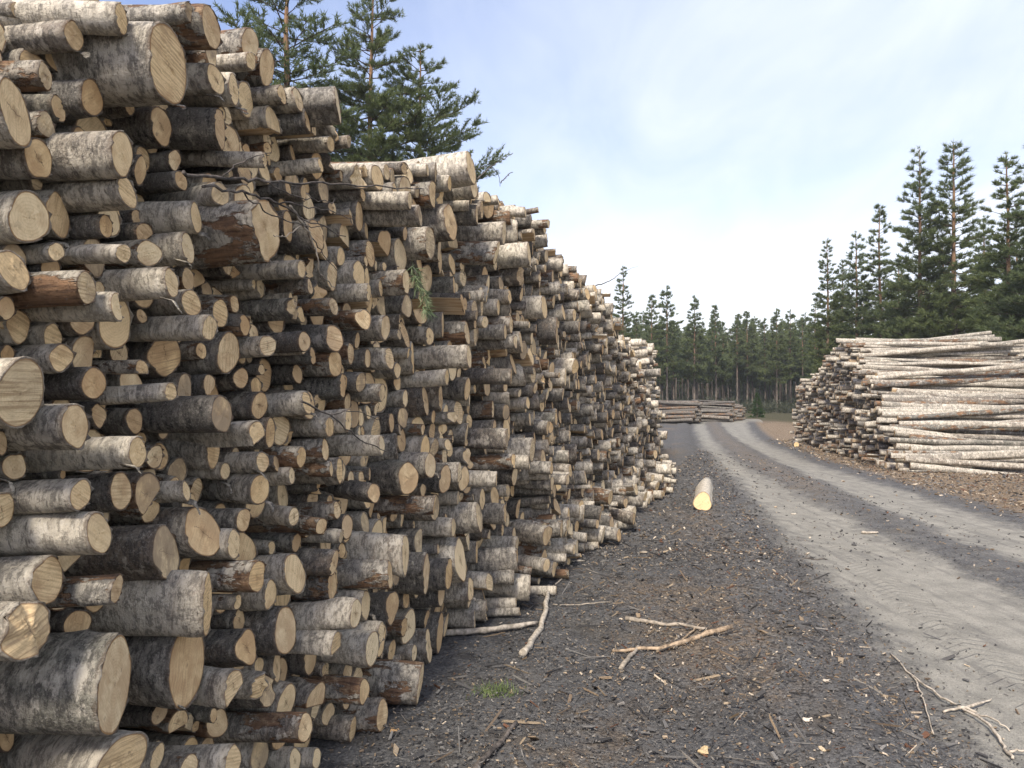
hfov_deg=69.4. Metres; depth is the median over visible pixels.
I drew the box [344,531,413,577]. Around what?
birch log
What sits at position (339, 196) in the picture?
birch log
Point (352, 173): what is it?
birch log
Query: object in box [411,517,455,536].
birch log
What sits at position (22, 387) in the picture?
birch log
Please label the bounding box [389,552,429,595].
birch log
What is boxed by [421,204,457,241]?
birch log
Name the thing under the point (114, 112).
birch log
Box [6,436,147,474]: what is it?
birch log
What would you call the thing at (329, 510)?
birch log
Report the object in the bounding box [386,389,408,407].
birch log
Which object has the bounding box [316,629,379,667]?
birch log
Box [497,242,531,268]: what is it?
birch log
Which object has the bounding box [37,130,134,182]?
birch log
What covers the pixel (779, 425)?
ground
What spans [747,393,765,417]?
spruce tree
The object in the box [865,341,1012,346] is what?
birch log
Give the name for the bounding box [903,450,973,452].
birch log
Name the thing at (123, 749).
birch log
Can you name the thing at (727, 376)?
pine tree
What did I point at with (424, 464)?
birch log
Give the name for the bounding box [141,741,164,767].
birch log
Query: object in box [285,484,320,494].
birch log
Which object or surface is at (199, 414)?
birch log
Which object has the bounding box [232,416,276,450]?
birch log
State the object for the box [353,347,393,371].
birch log
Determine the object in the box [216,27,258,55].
birch log
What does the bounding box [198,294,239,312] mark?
birch log
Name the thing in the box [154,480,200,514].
birch log
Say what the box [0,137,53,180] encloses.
birch log
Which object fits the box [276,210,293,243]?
birch log
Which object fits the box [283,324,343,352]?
birch log
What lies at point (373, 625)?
birch log
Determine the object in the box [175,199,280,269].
birch log
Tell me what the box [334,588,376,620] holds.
birch log
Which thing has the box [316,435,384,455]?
birch log
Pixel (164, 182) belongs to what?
birch log
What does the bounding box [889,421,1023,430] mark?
birch log
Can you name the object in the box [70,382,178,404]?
birch log
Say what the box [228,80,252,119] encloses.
birch log
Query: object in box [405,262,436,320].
pine sprig
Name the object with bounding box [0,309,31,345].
birch log
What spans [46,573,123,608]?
birch log
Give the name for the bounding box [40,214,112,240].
birch log
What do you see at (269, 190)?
birch log
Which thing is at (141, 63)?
birch log
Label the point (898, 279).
pine tree
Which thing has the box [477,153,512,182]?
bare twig
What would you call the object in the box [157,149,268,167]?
birch log
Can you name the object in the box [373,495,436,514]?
birch log
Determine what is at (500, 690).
grass tuft
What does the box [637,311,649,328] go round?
pine tree
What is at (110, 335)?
birch log
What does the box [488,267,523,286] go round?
birch log
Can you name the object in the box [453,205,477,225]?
birch log
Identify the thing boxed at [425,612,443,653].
birch log
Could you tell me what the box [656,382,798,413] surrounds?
undergrowth
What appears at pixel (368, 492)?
birch log
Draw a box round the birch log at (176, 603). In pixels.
[89,570,213,637]
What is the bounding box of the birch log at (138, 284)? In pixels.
[94,266,182,313]
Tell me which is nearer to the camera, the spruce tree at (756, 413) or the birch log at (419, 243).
the birch log at (419, 243)
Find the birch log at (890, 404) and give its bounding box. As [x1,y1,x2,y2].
[880,401,988,406]
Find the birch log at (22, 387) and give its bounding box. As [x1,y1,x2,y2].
[0,356,44,428]
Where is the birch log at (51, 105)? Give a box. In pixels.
[22,94,67,122]
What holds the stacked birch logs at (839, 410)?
on the ground
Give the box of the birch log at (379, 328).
[342,315,390,340]
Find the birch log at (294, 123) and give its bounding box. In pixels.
[269,108,310,136]
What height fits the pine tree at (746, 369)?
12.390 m
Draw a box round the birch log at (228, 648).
[204,628,256,667]
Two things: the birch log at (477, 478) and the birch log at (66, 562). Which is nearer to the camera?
the birch log at (66, 562)
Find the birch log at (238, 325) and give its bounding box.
[218,314,251,336]
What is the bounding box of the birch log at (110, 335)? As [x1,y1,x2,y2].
[86,301,133,349]
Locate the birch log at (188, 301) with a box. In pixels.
[141,289,201,316]
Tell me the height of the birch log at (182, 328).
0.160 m
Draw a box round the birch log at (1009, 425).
[898,420,1023,428]
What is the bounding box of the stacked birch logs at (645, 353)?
[624,337,665,447]
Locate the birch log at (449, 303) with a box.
[426,292,465,314]
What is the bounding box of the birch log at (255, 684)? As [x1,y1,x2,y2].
[233,670,268,699]
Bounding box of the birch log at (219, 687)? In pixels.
[192,666,243,708]
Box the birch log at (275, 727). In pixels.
[214,711,313,742]
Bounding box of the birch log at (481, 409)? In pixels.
[469,400,494,418]
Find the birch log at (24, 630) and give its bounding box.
[0,601,50,661]
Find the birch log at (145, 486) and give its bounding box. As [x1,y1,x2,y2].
[110,472,159,518]
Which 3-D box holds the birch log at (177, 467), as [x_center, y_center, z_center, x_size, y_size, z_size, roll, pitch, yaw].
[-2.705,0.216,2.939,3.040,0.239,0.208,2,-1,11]
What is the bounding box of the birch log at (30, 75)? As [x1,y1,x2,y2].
[0,60,52,91]
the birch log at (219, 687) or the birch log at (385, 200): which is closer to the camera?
the birch log at (219, 687)
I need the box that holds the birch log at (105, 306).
[20,291,123,321]
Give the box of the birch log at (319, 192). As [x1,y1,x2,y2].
[308,176,328,203]
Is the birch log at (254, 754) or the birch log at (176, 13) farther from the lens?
the birch log at (254, 754)
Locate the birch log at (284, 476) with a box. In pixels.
[263,467,295,485]
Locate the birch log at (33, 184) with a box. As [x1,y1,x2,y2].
[0,179,42,190]
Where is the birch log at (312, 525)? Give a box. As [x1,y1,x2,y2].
[286,515,327,534]
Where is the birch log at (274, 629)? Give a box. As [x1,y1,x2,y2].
[243,606,296,655]
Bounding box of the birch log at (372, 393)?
[345,384,385,401]
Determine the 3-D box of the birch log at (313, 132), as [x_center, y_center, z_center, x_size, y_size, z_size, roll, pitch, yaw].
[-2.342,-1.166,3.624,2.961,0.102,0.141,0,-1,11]
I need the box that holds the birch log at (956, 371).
[872,363,1023,379]
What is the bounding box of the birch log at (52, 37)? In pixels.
[4,19,89,58]
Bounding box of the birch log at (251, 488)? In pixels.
[200,473,273,513]
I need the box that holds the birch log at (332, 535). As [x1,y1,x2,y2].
[301,528,343,543]
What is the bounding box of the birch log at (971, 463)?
[904,456,1023,469]
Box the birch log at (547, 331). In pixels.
[530,317,557,344]
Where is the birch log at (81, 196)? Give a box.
[41,178,138,212]
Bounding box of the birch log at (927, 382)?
[874,376,1023,386]
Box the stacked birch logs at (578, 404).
[0,0,675,767]
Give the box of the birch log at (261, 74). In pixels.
[234,48,275,86]
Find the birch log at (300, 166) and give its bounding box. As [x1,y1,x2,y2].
[267,157,323,176]
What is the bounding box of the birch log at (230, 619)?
[210,609,244,628]
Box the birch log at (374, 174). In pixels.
[362,165,384,191]
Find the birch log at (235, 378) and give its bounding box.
[213,367,248,391]
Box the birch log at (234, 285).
[206,278,255,291]
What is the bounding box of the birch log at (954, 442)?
[888,437,1023,445]
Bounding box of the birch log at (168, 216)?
[137,200,210,242]
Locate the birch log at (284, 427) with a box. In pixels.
[233,417,291,445]
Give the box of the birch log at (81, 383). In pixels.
[43,366,107,399]
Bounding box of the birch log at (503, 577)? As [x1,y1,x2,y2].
[478,569,513,584]
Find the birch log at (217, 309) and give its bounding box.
[199,298,228,327]
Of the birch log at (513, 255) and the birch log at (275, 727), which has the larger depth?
the birch log at (513, 255)
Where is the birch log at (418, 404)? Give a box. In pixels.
[400,387,429,417]
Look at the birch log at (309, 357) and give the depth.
3.21 m
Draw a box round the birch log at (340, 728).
[311,714,356,742]
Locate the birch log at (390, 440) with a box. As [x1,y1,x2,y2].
[367,433,397,462]
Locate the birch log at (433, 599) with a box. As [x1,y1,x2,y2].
[409,590,444,607]
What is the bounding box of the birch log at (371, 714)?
[334,697,387,731]
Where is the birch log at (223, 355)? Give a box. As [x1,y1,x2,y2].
[173,331,240,374]
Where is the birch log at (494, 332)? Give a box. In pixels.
[478,324,506,339]
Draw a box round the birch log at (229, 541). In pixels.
[192,528,239,559]
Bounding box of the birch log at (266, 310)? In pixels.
[229,298,298,321]
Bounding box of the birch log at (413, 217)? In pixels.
[362,205,422,226]
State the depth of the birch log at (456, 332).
4.97 m
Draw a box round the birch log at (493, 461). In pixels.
[470,453,515,469]
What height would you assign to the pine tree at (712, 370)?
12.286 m
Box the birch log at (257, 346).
[237,335,276,357]
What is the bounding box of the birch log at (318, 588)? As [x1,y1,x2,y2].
[291,572,337,600]
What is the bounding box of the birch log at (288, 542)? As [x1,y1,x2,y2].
[245,532,301,552]
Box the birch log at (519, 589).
[483,573,530,600]
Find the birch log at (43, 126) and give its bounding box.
[29,110,55,138]
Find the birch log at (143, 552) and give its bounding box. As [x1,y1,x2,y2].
[64,524,179,580]
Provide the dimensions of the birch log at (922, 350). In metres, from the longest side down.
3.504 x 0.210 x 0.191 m
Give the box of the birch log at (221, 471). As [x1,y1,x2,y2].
[187,462,231,493]
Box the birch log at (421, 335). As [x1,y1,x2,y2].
[405,325,434,344]
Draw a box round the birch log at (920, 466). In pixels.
[910,462,1018,473]
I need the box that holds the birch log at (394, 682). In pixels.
[361,659,424,704]
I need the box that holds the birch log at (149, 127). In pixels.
[107,106,172,148]
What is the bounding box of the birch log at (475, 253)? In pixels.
[441,241,499,264]
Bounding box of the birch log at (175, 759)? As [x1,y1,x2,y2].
[159,750,199,767]
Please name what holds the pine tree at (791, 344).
on the ground
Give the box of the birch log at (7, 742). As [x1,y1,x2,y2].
[0,734,14,752]
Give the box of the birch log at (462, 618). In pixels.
[446,608,475,628]
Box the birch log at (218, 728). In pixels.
[118,707,229,737]
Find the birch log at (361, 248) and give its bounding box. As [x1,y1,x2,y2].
[343,240,375,267]
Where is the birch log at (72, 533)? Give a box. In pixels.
[0,511,112,556]
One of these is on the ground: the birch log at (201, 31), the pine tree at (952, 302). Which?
the pine tree at (952, 302)
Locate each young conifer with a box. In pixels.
[656,383,678,399]
[677,382,700,397]
[700,328,729,399]
[718,332,742,399]
[755,387,772,401]
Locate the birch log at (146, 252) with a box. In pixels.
[101,239,162,269]
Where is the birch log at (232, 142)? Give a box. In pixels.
[179,123,240,168]
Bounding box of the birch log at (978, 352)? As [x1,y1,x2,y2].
[900,350,1023,355]
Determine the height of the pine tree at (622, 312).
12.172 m
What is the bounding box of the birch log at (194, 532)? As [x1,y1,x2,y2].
[108,506,220,558]
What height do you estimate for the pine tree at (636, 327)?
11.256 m
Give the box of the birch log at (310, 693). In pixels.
[285,675,326,708]
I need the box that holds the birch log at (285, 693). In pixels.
[225,680,296,711]
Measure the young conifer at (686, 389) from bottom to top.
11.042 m
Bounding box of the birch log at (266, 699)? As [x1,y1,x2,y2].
[227,674,275,707]
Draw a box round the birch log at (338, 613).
[288,597,361,629]
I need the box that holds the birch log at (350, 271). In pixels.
[336,260,364,283]
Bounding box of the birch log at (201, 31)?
[123,3,222,50]
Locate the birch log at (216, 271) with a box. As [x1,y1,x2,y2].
[196,266,232,276]
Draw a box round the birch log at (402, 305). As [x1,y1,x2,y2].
[385,295,411,317]
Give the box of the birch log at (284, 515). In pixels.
[258,504,299,525]
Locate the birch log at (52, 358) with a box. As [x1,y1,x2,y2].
[11,343,76,373]
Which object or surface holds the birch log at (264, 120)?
on the stacked birch logs at (578, 404)
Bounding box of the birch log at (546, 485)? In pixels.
[514,476,553,490]
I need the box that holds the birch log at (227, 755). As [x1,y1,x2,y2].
[165,743,241,767]
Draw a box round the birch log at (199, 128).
[161,106,226,150]
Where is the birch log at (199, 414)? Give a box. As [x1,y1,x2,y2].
[105,395,233,433]
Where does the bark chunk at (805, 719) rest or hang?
on the ground
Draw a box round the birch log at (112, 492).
[41,471,132,512]
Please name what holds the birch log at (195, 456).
on the stacked birch logs at (578, 404)
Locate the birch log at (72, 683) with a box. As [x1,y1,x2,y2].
[0,629,131,736]
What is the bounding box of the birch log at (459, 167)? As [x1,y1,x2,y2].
[400,151,476,188]
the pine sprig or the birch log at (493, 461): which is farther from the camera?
the birch log at (493, 461)
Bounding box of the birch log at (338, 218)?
[324,208,353,225]
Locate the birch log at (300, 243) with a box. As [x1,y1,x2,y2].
[277,219,323,254]
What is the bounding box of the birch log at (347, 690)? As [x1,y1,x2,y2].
[300,674,369,705]
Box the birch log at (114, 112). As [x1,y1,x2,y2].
[98,107,135,118]
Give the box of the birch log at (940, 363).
[866,361,1017,365]
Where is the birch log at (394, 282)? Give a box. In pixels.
[368,269,410,296]
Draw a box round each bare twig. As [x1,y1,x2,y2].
[182,152,421,203]
[201,184,353,270]
[273,205,337,291]
[300,401,389,451]
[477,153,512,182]
[595,265,639,285]
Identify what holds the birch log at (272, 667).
on the stacked birch logs at (578, 404)
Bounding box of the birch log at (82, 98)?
[21,77,103,120]
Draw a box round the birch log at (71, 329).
[55,322,95,336]
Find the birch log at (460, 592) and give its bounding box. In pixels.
[444,577,476,602]
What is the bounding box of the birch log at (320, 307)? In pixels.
[297,297,338,316]
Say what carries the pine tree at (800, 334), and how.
on the ground
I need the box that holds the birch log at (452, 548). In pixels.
[422,537,466,582]
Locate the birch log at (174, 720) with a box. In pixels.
[134,709,188,734]
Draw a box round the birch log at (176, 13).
[125,1,193,25]
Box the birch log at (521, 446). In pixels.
[487,437,535,462]
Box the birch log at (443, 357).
[414,345,471,369]
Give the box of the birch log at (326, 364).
[270,352,341,376]
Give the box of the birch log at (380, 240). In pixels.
[349,230,390,256]
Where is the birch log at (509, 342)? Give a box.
[470,335,517,349]
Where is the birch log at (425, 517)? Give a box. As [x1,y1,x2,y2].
[404,493,439,520]
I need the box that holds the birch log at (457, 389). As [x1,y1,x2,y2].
[442,377,470,400]
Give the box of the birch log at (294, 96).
[271,86,304,113]
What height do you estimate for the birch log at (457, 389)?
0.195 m
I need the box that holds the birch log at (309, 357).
[255,346,316,364]
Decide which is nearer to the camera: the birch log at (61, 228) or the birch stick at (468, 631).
the birch log at (61, 228)
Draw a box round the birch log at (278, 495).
[267,485,288,505]
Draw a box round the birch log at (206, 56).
[185,50,216,65]
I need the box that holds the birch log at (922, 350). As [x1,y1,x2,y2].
[858,341,1013,358]
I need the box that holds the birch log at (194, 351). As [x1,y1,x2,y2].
[180,342,207,360]
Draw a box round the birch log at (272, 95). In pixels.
[251,84,287,106]
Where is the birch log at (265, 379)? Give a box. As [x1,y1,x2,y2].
[248,358,271,391]
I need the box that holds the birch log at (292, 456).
[259,446,306,467]
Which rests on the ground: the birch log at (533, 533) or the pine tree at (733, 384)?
the pine tree at (733, 384)
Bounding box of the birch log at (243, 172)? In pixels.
[176,166,251,184]
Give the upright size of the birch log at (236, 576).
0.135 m
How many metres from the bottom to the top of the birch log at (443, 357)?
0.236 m
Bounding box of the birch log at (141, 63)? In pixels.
[52,21,187,109]
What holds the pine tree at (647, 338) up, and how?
on the ground
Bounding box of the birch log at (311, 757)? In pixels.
[296,747,321,767]
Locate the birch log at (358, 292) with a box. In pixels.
[324,283,371,302]
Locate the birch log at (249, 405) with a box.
[219,391,267,419]
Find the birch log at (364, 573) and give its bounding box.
[337,559,392,589]
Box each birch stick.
[445,621,537,635]
[519,585,549,656]
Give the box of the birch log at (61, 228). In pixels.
[0,189,71,248]
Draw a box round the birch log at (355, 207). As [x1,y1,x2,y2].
[334,200,363,232]
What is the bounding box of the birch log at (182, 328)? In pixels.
[128,314,217,341]
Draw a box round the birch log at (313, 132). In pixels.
[275,127,316,138]
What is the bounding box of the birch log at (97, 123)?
[55,116,106,130]
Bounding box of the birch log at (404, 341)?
[380,318,409,347]
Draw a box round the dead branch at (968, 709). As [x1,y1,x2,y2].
[890,653,1023,759]
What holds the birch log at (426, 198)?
on the stacked birch logs at (578, 404)
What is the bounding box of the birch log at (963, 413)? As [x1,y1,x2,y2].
[897,407,1023,419]
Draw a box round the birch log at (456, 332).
[433,321,469,344]
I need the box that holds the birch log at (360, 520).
[345,511,369,531]
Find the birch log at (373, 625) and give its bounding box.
[355,620,384,643]
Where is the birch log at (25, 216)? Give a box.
[0,190,51,244]
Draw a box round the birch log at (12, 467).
[0,453,27,492]
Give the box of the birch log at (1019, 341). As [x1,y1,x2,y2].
[870,339,1023,353]
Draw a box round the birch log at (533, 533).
[508,521,552,545]
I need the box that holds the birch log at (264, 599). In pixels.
[233,578,277,610]
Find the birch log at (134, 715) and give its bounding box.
[119,704,168,726]
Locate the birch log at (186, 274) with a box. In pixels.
[171,266,194,289]
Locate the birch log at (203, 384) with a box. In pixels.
[190,374,215,395]
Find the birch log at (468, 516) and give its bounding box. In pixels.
[439,502,482,533]
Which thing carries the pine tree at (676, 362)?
on the ground
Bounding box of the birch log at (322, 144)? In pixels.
[276,136,334,153]
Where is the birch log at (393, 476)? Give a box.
[366,459,418,494]
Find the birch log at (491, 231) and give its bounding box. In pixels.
[456,221,506,244]
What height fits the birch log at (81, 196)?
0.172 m
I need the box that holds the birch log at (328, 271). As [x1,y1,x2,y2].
[310,261,337,291]
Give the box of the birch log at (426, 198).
[411,181,435,207]
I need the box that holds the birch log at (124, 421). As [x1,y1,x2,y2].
[96,408,143,434]
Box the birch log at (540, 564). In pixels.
[518,555,550,571]
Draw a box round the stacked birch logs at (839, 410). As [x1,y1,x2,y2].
[789,331,1023,473]
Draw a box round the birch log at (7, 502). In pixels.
[0,492,15,528]
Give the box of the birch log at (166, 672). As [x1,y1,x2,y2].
[124,636,204,710]
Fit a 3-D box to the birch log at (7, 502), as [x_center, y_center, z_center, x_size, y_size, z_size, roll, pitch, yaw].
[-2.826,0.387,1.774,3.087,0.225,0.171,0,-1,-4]
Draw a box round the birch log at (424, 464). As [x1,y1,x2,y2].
[397,451,438,477]
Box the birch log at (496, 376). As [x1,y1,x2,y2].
[460,368,511,384]
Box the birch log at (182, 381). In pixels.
[141,372,191,395]
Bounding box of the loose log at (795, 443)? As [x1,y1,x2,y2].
[792,440,798,446]
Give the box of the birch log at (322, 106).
[297,86,341,126]
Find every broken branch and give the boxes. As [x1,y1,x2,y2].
[472,721,517,767]
[553,601,611,605]
[612,623,733,651]
[618,645,639,669]
[625,616,706,629]
[804,557,827,559]
[861,531,878,533]
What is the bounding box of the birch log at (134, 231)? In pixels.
[99,222,154,242]
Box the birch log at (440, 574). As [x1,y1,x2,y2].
[427,558,452,591]
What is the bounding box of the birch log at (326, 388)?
[293,373,345,399]
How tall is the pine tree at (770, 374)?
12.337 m
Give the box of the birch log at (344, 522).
[327,514,352,539]
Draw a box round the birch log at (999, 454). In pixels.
[891,449,1023,459]
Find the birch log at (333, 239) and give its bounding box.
[326,223,349,247]
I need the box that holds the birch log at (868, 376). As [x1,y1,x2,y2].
[865,375,942,378]
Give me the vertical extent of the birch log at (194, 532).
0.294 m
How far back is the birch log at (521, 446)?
5.88 m
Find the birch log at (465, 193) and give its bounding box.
[442,180,477,200]
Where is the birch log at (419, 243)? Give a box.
[402,226,435,259]
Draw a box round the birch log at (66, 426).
[0,403,92,450]
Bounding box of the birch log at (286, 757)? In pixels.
[265,746,301,767]
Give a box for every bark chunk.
[697,745,708,753]
[802,717,812,721]
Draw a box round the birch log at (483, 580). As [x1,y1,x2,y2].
[466,571,493,590]
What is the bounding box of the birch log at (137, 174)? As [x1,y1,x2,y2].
[127,154,146,185]
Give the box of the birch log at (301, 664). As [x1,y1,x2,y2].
[281,654,316,675]
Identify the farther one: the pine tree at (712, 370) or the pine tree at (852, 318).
the pine tree at (712, 370)
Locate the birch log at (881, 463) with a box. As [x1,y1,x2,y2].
[879,461,884,467]
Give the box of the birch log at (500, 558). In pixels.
[467,547,517,571]
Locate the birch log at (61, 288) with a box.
[1,270,96,308]
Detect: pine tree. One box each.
[213,0,401,161]
[309,0,443,161]
[329,42,509,191]
[612,266,635,338]
[620,316,631,333]
[629,311,647,342]
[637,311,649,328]
[639,294,671,374]
[643,320,662,363]
[653,284,685,400]
[654,328,677,399]
[656,319,675,399]
[664,320,682,400]
[668,326,688,400]
[668,332,682,399]
[670,324,686,397]
[672,295,714,399]
[678,331,691,400]
[680,331,683,400]
[681,330,692,397]
[684,328,713,399]
[698,316,723,399]
[699,321,705,399]
[703,304,733,400]
[703,331,714,399]
[706,329,731,387]
[708,336,735,400]
[717,335,733,400]
[720,321,727,343]
[724,317,748,401]
[725,313,748,403]
[726,332,733,400]
[729,332,745,387]
[732,310,759,409]
[732,332,745,394]
[734,321,765,405]
[741,332,758,399]
[748,316,766,396]
[748,338,768,398]
[754,317,779,400]
[755,318,765,394]
[758,308,799,411]
[759,336,774,399]
[766,319,775,401]
[766,337,784,399]
[768,330,787,400]
[771,319,785,409]
[777,310,806,402]
[778,327,803,402]
[781,321,786,402]
[784,321,795,402]
[789,319,799,398]
[792,316,810,375]
[794,312,812,344]
[795,332,809,382]
[800,300,825,382]
[802,238,848,372]
[804,330,824,378]
[811,290,851,373]
[825,231,879,341]
[829,262,864,348]
[850,202,904,337]
[871,145,973,338]
[871,283,887,327]
[871,297,890,333]
[879,267,911,326]
[890,267,909,317]
[905,138,1004,338]
[928,236,957,335]
[959,150,1023,333]
[960,215,1005,332]
[972,143,1023,341]
[996,206,1023,317]
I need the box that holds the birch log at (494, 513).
[481,502,506,524]
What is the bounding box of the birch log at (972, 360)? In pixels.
[929,359,1023,362]
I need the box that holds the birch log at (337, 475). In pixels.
[293,457,343,484]
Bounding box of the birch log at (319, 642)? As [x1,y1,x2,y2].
[287,630,341,655]
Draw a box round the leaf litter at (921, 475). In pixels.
[769,439,1023,520]
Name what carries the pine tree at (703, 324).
on the ground
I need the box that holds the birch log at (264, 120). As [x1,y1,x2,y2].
[231,105,282,136]
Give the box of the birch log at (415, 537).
[387,528,422,551]
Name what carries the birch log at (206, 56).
on the stacked birch logs at (578, 404)
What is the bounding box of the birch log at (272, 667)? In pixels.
[258,656,280,683]
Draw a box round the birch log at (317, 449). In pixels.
[287,438,329,462]
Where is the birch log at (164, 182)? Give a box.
[134,171,187,195]
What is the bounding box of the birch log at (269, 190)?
[254,182,291,197]
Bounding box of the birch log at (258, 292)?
[222,280,265,300]
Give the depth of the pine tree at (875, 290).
86.40 m
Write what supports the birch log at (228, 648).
on the stacked birch logs at (578, 404)
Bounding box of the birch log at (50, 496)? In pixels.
[0,478,93,514]
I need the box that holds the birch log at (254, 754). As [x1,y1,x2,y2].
[214,742,268,767]
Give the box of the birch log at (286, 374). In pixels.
[270,364,303,385]
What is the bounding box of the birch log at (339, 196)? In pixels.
[329,189,365,202]
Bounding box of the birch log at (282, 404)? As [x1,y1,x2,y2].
[238,391,322,425]
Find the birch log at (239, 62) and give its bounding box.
[216,52,255,72]
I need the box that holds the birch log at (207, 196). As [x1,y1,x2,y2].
[144,181,229,205]
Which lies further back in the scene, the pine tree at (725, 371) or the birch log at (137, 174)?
the pine tree at (725, 371)
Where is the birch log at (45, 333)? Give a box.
[14,322,64,345]
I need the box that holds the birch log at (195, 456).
[147,438,219,469]
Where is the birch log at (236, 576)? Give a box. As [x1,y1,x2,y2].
[189,560,266,592]
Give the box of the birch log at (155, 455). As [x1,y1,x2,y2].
[112,444,164,470]
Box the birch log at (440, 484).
[418,464,450,493]
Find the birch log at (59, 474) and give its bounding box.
[19,470,67,479]
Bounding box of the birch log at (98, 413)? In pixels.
[74,401,106,428]
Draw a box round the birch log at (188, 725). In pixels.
[126,712,193,730]
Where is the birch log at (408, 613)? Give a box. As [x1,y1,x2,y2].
[386,607,415,644]
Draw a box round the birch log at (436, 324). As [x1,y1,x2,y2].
[422,312,444,337]
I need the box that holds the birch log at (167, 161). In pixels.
[147,149,182,172]
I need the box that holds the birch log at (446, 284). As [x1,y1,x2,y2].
[428,276,455,292]
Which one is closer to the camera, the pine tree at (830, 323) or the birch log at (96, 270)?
the birch log at (96, 270)
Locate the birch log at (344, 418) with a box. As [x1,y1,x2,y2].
[314,408,352,432]
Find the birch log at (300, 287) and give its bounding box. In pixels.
[264,278,313,295]
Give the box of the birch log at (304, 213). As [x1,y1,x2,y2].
[286,193,315,220]
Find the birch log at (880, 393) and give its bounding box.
[877,391,964,396]
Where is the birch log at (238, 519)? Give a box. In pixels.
[207,508,251,532]
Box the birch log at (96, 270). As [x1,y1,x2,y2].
[17,239,105,277]
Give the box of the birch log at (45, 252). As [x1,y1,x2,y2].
[20,242,65,264]
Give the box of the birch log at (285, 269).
[214,260,305,280]
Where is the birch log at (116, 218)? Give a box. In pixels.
[68,211,121,237]
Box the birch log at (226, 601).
[212,593,241,609]
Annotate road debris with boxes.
[647,447,1023,764]
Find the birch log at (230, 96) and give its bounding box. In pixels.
[179,72,248,114]
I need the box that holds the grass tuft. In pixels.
[463,678,525,699]
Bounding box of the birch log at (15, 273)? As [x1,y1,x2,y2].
[0,250,30,295]
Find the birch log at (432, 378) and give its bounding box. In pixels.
[400,369,448,388]
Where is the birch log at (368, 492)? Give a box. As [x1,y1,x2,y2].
[318,480,379,503]
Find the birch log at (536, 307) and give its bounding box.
[521,295,547,318]
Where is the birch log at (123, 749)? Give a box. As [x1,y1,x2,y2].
[0,730,148,767]
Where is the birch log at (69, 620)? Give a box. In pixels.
[49,608,92,632]
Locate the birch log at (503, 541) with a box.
[481,535,518,549]
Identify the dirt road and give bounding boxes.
[671,419,1023,767]
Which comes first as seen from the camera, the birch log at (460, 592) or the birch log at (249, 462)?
the birch log at (249, 462)
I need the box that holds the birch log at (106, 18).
[0,0,128,35]
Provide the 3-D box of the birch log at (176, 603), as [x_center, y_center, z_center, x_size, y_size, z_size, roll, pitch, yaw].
[-2.451,0.705,2.393,2.952,0.266,0.237,0,-1,0]
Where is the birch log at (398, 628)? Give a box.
[386,617,406,636]
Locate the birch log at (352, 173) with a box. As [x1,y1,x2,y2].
[325,163,367,190]
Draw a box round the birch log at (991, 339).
[854,337,1001,342]
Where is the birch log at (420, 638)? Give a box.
[407,628,432,663]
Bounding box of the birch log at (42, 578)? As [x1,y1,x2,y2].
[0,555,65,604]
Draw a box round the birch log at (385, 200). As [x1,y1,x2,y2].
[361,191,412,209]
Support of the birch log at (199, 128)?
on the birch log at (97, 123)
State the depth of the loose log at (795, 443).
24.15 m
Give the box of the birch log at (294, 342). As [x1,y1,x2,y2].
[258,331,311,352]
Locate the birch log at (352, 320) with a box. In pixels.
[323,309,371,330]
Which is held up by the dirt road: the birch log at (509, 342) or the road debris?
the road debris
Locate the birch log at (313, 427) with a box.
[288,417,333,436]
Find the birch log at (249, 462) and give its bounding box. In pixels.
[218,452,269,479]
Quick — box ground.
[309,411,1023,767]
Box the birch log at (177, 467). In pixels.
[155,456,187,480]
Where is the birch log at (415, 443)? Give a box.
[404,434,429,451]
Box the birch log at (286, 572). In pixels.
[253,553,305,595]
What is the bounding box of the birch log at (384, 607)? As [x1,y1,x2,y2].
[368,591,398,625]
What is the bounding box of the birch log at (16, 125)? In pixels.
[0,75,32,148]
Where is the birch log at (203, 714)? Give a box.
[186,704,216,723]
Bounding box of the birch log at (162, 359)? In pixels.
[126,341,181,378]
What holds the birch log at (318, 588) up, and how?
on the birch log at (338, 613)
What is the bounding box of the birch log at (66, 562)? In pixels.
[58,555,79,571]
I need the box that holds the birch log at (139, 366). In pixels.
[92,359,148,373]
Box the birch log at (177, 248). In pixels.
[148,231,194,269]
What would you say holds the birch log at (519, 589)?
on the stacked birch logs at (578, 404)
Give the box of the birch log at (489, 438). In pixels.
[466,427,508,449]
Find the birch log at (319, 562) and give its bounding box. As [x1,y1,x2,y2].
[296,547,339,575]
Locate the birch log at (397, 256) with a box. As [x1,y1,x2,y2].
[375,238,406,269]
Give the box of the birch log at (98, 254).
[59,244,131,264]
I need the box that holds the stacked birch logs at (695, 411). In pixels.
[656,400,745,422]
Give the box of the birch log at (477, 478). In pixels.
[467,470,497,486]
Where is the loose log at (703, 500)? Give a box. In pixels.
[693,477,713,509]
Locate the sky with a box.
[99,0,1023,340]
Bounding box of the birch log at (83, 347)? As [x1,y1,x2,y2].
[62,335,95,366]
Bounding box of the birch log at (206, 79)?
[184,63,225,101]
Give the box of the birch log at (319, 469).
[294,461,332,476]
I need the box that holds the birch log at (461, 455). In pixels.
[447,447,473,469]
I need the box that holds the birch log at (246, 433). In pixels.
[168,420,265,447]
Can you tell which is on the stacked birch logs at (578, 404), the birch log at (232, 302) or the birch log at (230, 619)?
the birch log at (230, 619)
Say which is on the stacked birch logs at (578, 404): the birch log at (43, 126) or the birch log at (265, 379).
the birch log at (43, 126)
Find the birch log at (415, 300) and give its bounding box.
[409,287,427,309]
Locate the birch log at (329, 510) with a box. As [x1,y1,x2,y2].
[288,501,341,519]

